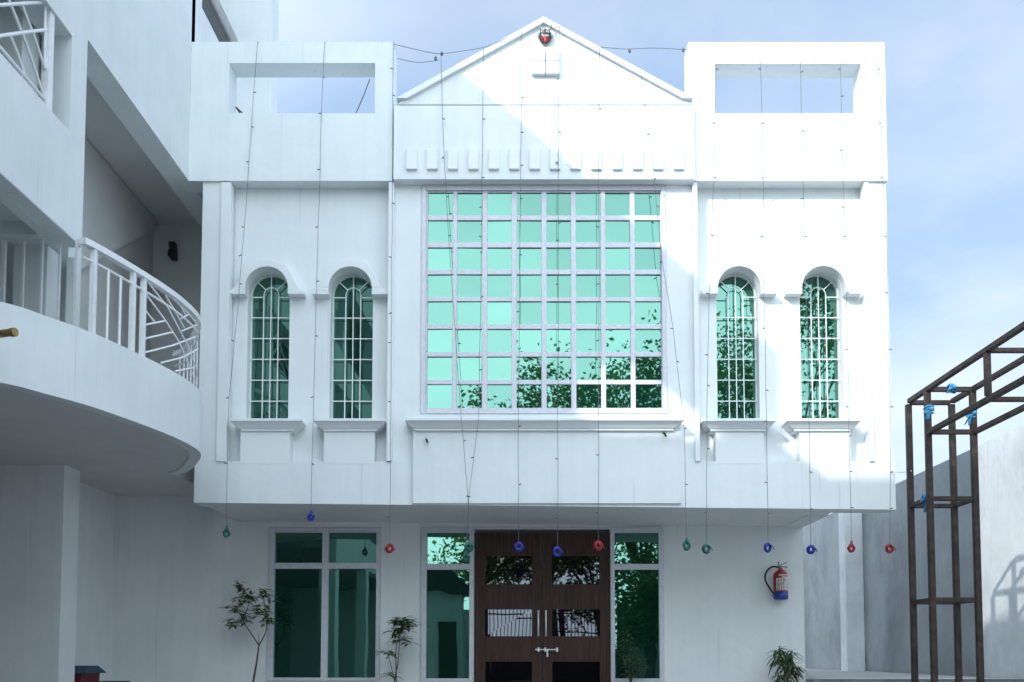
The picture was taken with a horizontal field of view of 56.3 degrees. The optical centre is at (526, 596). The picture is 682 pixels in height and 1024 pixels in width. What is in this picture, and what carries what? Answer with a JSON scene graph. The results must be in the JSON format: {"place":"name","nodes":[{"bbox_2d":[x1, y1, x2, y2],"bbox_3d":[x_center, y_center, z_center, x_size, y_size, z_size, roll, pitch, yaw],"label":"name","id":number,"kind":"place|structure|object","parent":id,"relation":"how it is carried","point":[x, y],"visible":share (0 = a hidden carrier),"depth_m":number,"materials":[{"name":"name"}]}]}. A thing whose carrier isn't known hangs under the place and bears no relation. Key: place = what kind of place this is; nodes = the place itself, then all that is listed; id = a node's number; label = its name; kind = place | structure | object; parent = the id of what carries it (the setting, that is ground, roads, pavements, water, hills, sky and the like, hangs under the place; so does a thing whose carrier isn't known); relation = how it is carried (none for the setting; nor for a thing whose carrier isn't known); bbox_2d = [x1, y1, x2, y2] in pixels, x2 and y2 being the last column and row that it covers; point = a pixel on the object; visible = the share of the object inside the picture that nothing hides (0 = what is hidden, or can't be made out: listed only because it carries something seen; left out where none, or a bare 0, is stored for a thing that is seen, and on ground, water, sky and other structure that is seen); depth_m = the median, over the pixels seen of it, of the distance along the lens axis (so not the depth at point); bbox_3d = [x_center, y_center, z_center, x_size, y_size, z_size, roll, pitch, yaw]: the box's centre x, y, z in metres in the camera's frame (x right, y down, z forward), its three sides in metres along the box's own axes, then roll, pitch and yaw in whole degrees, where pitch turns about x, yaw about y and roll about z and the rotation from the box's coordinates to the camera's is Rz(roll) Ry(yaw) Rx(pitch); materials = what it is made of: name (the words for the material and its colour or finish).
{"place":"outdoors","nodes":[
{"label":"outdoors","id":0,"kind":"place"},
{"bbox_2d":[0,0,278,681],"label":"building","id":1,"kind":"structure","parent":0,"point":[101,207],"depth_m":9.54,"materials":[{"name":"white paint"}]},
{"bbox_2d":[168,242,177,260],"bbox_3d":[-4.470,-4.362,12.100,0.120,0.220,0.119,0,-3,0],"label":"wall lamp","id":2,"kind":"object","parent":1,"relation":"attached to","point":[172,253],"visible":1,"depth_m":12.05,"materials":[{"name":"black plastic"}]},
{"bbox_2d":[277,0,1023,514],"label":"sky","id":3,"kind":"structure","parent":0,"point":[954,69],"materials":[{"name":"blue"}]},
{"bbox_3d":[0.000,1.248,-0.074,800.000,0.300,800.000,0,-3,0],"label":"ground","id":4,"kind":"structure","parent":0,"visible":0},
{"bbox_2d":[74,666,106,681],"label":"litter bin","id":5,"kind":"object","parent":4,"relation":"on","point":[87,673],"visible":0.65,"depth_m":10.48,"materials":[{"name":"red plastic"}]},
{"bbox_2d":[96,681,129,681],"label":"stool","id":6,"kind":"object","parent":4,"relation":"on","point":[112,681],"visible":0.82,"depth_m":10.72,"materials":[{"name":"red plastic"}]},
{"bbox_2d":[112,16,895,681],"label":"venue building","id":7,"kind":"structure","parent":4,"relation":"on","point":[338,582],"depth_m":10.72,"materials":[{"name":"white paint"}]},
{"bbox_2d":[223,42,258,537],"bbox_3d":[-3.104,-3.432,10.545,0.365,5.608,0.116,3,-5,-42],"label":"string light","id":8,"kind":"object","parent":7,"relation":"hanging from","point":[226,530],"visible":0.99,"depth_m":10.45,"materials":[{"name":"green plastic"}]},
{"bbox_2d":[249,274,289,417],"bbox_3d":[-2.892,-2.814,10.870,0.469,1.707,0.092,0,-3,0],"label":"arched window","id":9,"kind":"structure","parent":7,"relation":"in","point":[270,299],"depth_m":10.88,"materials":[{"name":"green glass"}]},
{"bbox_2d":[307,42,325,521],"bbox_3d":[-2.276,-3.517,10.569,0.084,5.437,0.281,-1,-4,24],"label":"string light","id":10,"kind":"object","parent":7,"relation":"hanging from","point":[310,517],"visible":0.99,"depth_m":10.46,"materials":[{"name":"blue plastic"}]},
{"bbox_2d":[267,528,380,680],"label":"paned window","id":11,"kind":"structure","parent":7,"relation":"in","point":[327,581],"depth_m":11.92,"materials":[{"name":"green glass"}]},
{"bbox_2d":[331,274,372,417],"bbox_3d":[-1.960,-2.813,10.870,0.476,1.706,0.092,0,-3,0],"label":"arched window","id":12,"kind":"structure","parent":7,"relation":"in","point":[352,340],"depth_m":10.88,"materials":[{"name":"green glass"}]},
{"bbox_2d":[356,79,369,112],"bbox_3d":[-1.926,-5.859,11.232,0.187,0.489,0.047,2,-4,-35],"label":"roof cable","id":13,"kind":"object","parent":7,"relation":"attached to","point":[363,95],"visible":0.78,"depth_m":11.26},
{"bbox_2d":[384,42,394,552],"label":"string light","id":14,"kind":"object","parent":7,"relation":"hanging from","point":[388,546],"visible":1,"depth_m":10.38,"materials":[{"name":"red plastic"}]},
{"bbox_2d":[394,38,505,60],"bbox_3d":[-0.838,-6.094,10.650,1.257,0.270,0.032,0,-3,0],"label":"light cable","id":15,"kind":"object","parent":7,"relation":"attached to","point":[435,57],"visible":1,"depth_m":10.65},
{"bbox_2d":[441,67,474,551],"bbox_3d":[-0.749,-3.262,10.457,0.405,5.572,0.075,0,-3,0],"label":"string light","id":16,"kind":"object","parent":7,"relation":"hanging from","point":[469,544],"visible":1,"depth_m":10.41,"materials":[{"name":"green plastic"}]},
{"bbox_2d":[462,48,484,561],"bbox_3d":[-0.571,-3.244,10.455,0.237,5.739,0.064,0,-3,0],"label":"string light","id":17,"kind":"object","parent":7,"relation":"hanging from","point":[466,553],"visible":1,"depth_m":10.42,"materials":[{"name":"green plastic"}]},
{"bbox_2d":[474,533,557,681],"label":"door","id":18,"kind":"structure","parent":7,"relation":"in","point":[507,581],"depth_m":11.91,"materials":[{"name":"brown wood"}]},
{"bbox_2d":[514,29,523,551],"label":"string light","id":19,"kind":"object","parent":7,"relation":"hanging from","point":[517,549],"visible":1,"depth_m":10.40,"materials":[{"name":"blue plastic"}]},
{"bbox_2d":[420,185,667,413],"bbox_3d":[0.196,-3.314,10.719,2.730,2.593,0.152,0,-3,0],"label":"grid window","id":20,"kind":"structure","parent":7,"relation":"in","point":[626,311],"depth_m":10.68,"materials":[{"name":"green glass"}]},
{"bbox_2d":[537,24,552,43],"bbox_3d":[0.211,-6.257,10.661,0.173,0.234,0.106,0,-3,0],"label":"demon mask","id":21,"kind":"object","parent":7,"relation":"attached to","point":[544,35],"visible":1,"depth_m":10.64,"materials":[{"name":"red plastic"}]},
{"bbox_2d":[553,78,563,556],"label":"string light","id":22,"kind":"object","parent":7,"relation":"hanging from","point":[557,547],"visible":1,"depth_m":10.40,"materials":[{"name":"blue plastic"}]},
{"bbox_2d":[543,533,610,681],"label":"door","id":23,"kind":"structure","parent":7,"relation":"in","point":[576,583],"depth_m":11.91,"materials":[{"name":"brown wood"}]},
{"bbox_2d":[594,48,603,550],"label":"string light","id":24,"kind":"object","parent":7,"relation":"hanging from","point":[600,545],"visible":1,"depth_m":10.38,"materials":[{"name":"red plastic"}]},
{"bbox_2d":[601,47,686,52],"bbox_3d":[1.318,-6.083,10.649,0.992,0.073,0.032,0,-3,0],"label":"light cable","id":25,"kind":"object","parent":7,"relation":"attached to","point":[629,50],"visible":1,"depth_m":10.65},
{"bbox_2d":[641,75,690,550],"bbox_3d":[1.523,-3.144,10.450,0.496,5.307,0.056,0,-3,1],"label":"string light","id":26,"kind":"object","parent":7,"relation":"hanging from","point":[688,547],"visible":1,"depth_m":10.41,"materials":[{"name":"green plastic"}]},
{"bbox_2d":[702,42,717,553],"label":"string light","id":27,"kind":"object","parent":7,"relation":"hanging from","point":[704,546],"visible":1,"depth_m":10.41,"materials":[{"name":"green plastic"}]},
{"bbox_2d":[716,274,756,417],"bbox_3d":[2.373,-2.815,10.870,0.471,1.710,0.092,0,-3,0],"label":"arched window","id":28,"kind":"structure","parent":7,"relation":"in","point":[735,299],"depth_m":10.88,"materials":[{"name":"green glass"}]},
{"bbox_2d":[758,46,774,552],"bbox_3d":[2.604,-3.346,10.562,0.119,5.767,0.281,0,-3,0],"label":"string light","id":29,"kind":"object","parent":7,"relation":"hanging from","point":[765,547],"visible":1,"depth_m":10.44,"materials":[{"name":"blue plastic"}]},
{"bbox_2d":[764,562,787,599],"bbox_3d":[3.095,-0.202,11.797,0.269,0.470,0.191,2,-4,-28],"label":"fire extinguisher","id":30,"kind":"object","parent":7,"relation":"attached to","point":[780,581],"visible":1,"depth_m":11.74,"materials":[{"name":"red metal"}]},
{"bbox_2d":[800,57,816,553],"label":"string light","id":31,"kind":"object","parent":7,"relation":"hanging from","point":[808,551],"visible":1,"depth_m":10.40,"materials":[{"name":"blue plastic"}]},
{"bbox_2d":[800,274,840,417],"bbox_3d":[3.312,-2.816,10.870,0.474,1.711,0.092,0,-3,0],"label":"arched window","id":32,"kind":"structure","parent":7,"relation":"in","point":[820,382],"depth_m":10.88,"materials":[{"name":"green glass"}]},
{"bbox_2d":[838,42,855,552],"bbox_3d":[3.498,-3.346,10.571,0.093,5.766,0.262,0,-3,0],"label":"string light","id":33,"kind":"object","parent":7,"relation":"hanging from","point":[850,546],"visible":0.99,"depth_m":10.43,"materials":[{"name":"red plastic"}]},
{"bbox_2d":[877,55,895,553],"bbox_3d":[3.951,-3.343,10.546,0.119,5.775,0.291,-1,-4,21],"label":"string light","id":34,"kind":"object","parent":7,"relation":"hanging from","point":[891,546],"visible":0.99,"depth_m":10.43,"materials":[{"name":"red plastic"}]},
{"bbox_2d":[803,425,1023,677],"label":"boundary wall","id":35,"kind":"structure","parent":4,"relation":"on","point":[856,611],"depth_m":14.78,"materials":[{"name":"white paint"}]},
{"bbox_2d":[805,668,1023,681],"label":"raised side terrace","id":36,"kind":"structure","parent":4,"relation":"on","point":[823,675],"depth_m":12.54,"materials":[{"name":"concrete"}]},
{"bbox_2d":[905,321,1023,681],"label":"steel gate frame","id":37,"kind":"object","parent":4,"relation":"on","point":[956,600],"visible":1,"depth_m":9.46,"materials":[{"name":"brown metal"}]},
{"bbox_2d":[920,494,925,512],"bbox_3d":[3.993,-0.932,9.564,0.095,0.196,0.105,0,-3,0],"label":"cloth tie","id":38,"kind":"object","parent":37,"relation":"attached to","point":[923,496],"visible":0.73,"depth_m":9.54,"materials":[{"name":"blue fabric"}]},
{"bbox_2d":[923,405,933,419],"bbox_3d":[4.002,-1.826,9.516,0.102,0.159,0.123,-1,-4,16],"label":"cloth tie","id":39,"kind":"object","parent":37,"relation":"attached to","point":[929,409],"visible":1,"depth_m":9.48,"materials":[{"name":"blue fabric"}]},
{"bbox_2d":[942,383,956,393],"bbox_3d":[4.197,-2.067,9.530,0.165,0.121,0.117,0,-3,0],"label":"cloth tie","id":40,"kind":"object","parent":37,"relation":"attached to","point":[952,386],"visible":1,"depth_m":9.50,"materials":[{"name":"blue fabric"}]},
{"bbox_2d":[964,410,976,424],"bbox_3d":[4.413,-1.779,9.499,0.114,0.179,0.157,-3,-4,37],"label":"cloth tie","id":41,"kind":"object","parent":37,"relation":"attached to","point":[969,417],"visible":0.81,"depth_m":9.47,"materials":[{"name":"blue fabric"}]},
{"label":"entrance steps","id":42,"kind":"structure","parent":4,"relation":"on","visible":0},
{"bbox_2d":[216,581,280,681],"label":"potted sapling","id":43,"kind":"object","parent":42,"relation":"on","point":[248,601],"visible":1,"depth_m":11.47,"materials":[{"name":"plant"}]},
{"bbox_2d":[373,616,421,681],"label":"potted bamboo plant","id":44,"kind":"object","parent":42,"relation":"on","point":[404,624],"visible":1,"depth_m":11.45,"materials":[{"name":"green plant"}]},
{"bbox_2d":[613,630,649,681],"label":"potted shrub","id":45,"kind":"object","parent":42,"relation":"on","point":[628,665],"visible":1,"depth_m":11.46,"materials":[{"name":"green plant"}]},
{"bbox_2d":[766,646,807,681],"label":"potted dracaena","id":46,"kind":"object","parent":42,"relation":"on","point":[787,664],"visible":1,"depth_m":11.42,"materials":[{"name":"plant"}]}
]}

